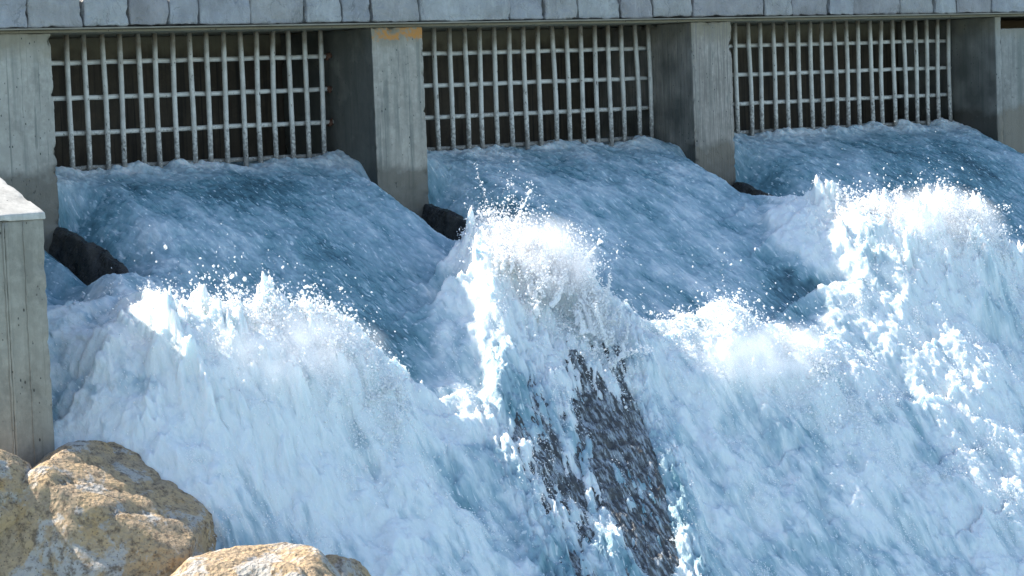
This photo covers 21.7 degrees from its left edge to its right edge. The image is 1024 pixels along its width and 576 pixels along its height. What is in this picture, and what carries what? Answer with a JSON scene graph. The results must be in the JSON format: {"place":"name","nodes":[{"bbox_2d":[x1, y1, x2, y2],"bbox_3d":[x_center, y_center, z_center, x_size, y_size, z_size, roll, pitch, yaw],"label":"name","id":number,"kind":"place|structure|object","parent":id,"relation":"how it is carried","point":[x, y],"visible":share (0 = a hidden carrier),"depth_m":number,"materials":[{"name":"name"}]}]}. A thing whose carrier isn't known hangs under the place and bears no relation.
{"place":"outdoors","nodes":[
{"label":"outdoors","id":0,"kind":"place"},
{"bbox_2d":[0,178,54,467],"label":"wing wall","id":1,"kind":"structure","parent":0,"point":[26,426],"depth_m":18.86,"materials":[{"name":"concrete"}]},
{"bbox_2d":[44,117,1023,575],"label":"river water","id":2,"kind":"structure","parent":0,"point":[668,215],"depth_m":22.14,"materials":[{"name":"liquid"}]},
{"bbox_2d":[0,33,128,285],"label":"concrete pier","id":3,"kind":"structure","parent":2,"relation":"in","point":[28,162],"depth_m":21.74,"materials":[{"name":"grey concrete"}]},
{"bbox_2d":[0,440,216,575],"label":"boulder","id":4,"kind":"object","parent":2,"relation":"in","point":[93,508],"visible":0.78,"depth_m":17.99,"materials":[{"name":"beige stone"}]},
{"bbox_2d":[0,449,31,536],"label":"boulder","id":5,"kind":"object","parent":4,"relation":"on","point":[14,469],"visible":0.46,"depth_m":17.97,"materials":[{"name":"beige stone"}]},
{"bbox_2d":[170,542,341,575],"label":"boulder","id":6,"kind":"object","parent":2,"relation":"in","point":[283,559],"visible":1,"depth_m":17.68,"materials":[{"name":"beige stone"}]},
{"bbox_2d":[112,223,459,517],"bbox_3d":[-1.660,0.608,19.873,2.562,2.252,1.446,-3,4,-8],"label":"splash","id":7,"kind":"object","parent":2,"relation":"on","point":[324,356],"visible":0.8,"depth_m":19.99,"materials":[{"name":"white liquid"}]},
{"bbox_2d":[325,554,370,575],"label":"boulder","id":8,"kind":"object","parent":2,"relation":"in","point":[344,566],"visible":0.54,"depth_m":18.22,"materials":[{"name":"beige stone"}]},
{"bbox_2d":[281,27,465,239],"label":"concrete pier","id":9,"kind":"structure","parent":2,"relation":"in","point":[374,100],"depth_m":24.21,"materials":[{"name":"grey concrete"}]},
{"bbox_2d":[51,30,333,170],"bbox_3d":[-2.878,-1.357,23.436,3.275,1.782,0.104,-6,5,-39],"label":"metal grate","id":10,"kind":"object","parent":9,"relation":"attached to","point":[156,95],"visible":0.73,"depth_m":23.46,"materials":[{"name":"metal"}]},
{"bbox_2d":[422,24,653,150],"bbox_3d":[0.116,-1.650,25.888,3.357,1.782,0.096,-6,5,-39],"label":"metal grate","id":11,"kind":"object","parent":9,"relation":"attached to","point":[495,83],"visible":0.77,"depth_m":25.96,"materials":[{"name":"metal"}]},
{"bbox_2d":[52,179,1023,575],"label":"spray droplets","id":12,"kind":"object","parent":2,"relation":"on","point":[642,391],"visible":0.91,"depth_m":22.02,"materials":[{"name":"white liquid"}]},
{"bbox_2d":[447,161,653,408],"bbox_3d":[0.331,0.036,22.278,1.708,2.207,2.070,-2,4,-1],"label":"splash","id":13,"kind":"object","parent":2,"relation":"on","point":[590,301],"visible":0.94,"depth_m":22.03,"materials":[{"name":"white liquid"}]},
{"bbox_2d":[511,341,678,575],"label":"wet rock","id":14,"kind":"object","parent":2,"relation":"in","point":[618,430],"visible":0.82,"depth_m":20.98,"materials":[{"name":"grey stone"}]},
{"bbox_2d":[597,21,773,195],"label":"concrete pier","id":15,"kind":"structure","parent":2,"relation":"in","point":[692,91],"depth_m":26.71,"materials":[{"name":"grey concrete"}]},
{"bbox_2d":[729,19,952,135],"bbox_3d":[3.383,-1.971,28.568,4.009,1.782,0.096,-6,5,-39],"label":"metal grate","id":16,"kind":"object","parent":15,"relation":"attached to","point":[847,70],"visible":0.67,"depth_m":28.66,"materials":[{"name":"metal"}]},
{"bbox_2d":[626,247,930,491],"bbox_3d":[2.197,0.872,22.793,2.771,2.456,1.572,-3,4,-6],"label":"splash","id":17,"kind":"object","parent":2,"relation":"on","point":[782,341],"visible":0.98,"depth_m":22.77,"materials":[{"name":"white liquid"}]},
{"bbox_2d":[782,127,1023,316],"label":"splash","id":18,"kind":"object","parent":2,"relation":"on","point":[966,210],"visible":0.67,"depth_m":25.11,"materials":[{"name":"white liquid"}]},
{"bbox_2d":[897,17,1023,153],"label":"abutment wall","id":19,"kind":"structure","parent":2,"relation":"in","point":[987,71],"depth_m":29.62,"materials":[{"name":"concrete"}]},
{"bbox_2d":[48,20,1023,166],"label":"culvert wall","id":20,"kind":"structure","parent":0,"point":[133,141],"depth_m":26.32,"materials":[{"name":"concrete"}]},
{"bbox_2d":[0,14,1023,38],"bbox_3d":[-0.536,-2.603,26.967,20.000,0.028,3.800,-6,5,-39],"label":"deck slab","id":21,"kind":"structure","parent":20,"relation":"on","point":[142,32],"depth_m":25.05,"materials":[{"name":"concrete"}]},
{"bbox_2d":[0,0,1023,30],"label":"stone parapet","id":22,"kind":"structure","parent":21,"relation":"on","point":[65,14],"depth_m":24.17,"materials":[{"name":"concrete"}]}
]}

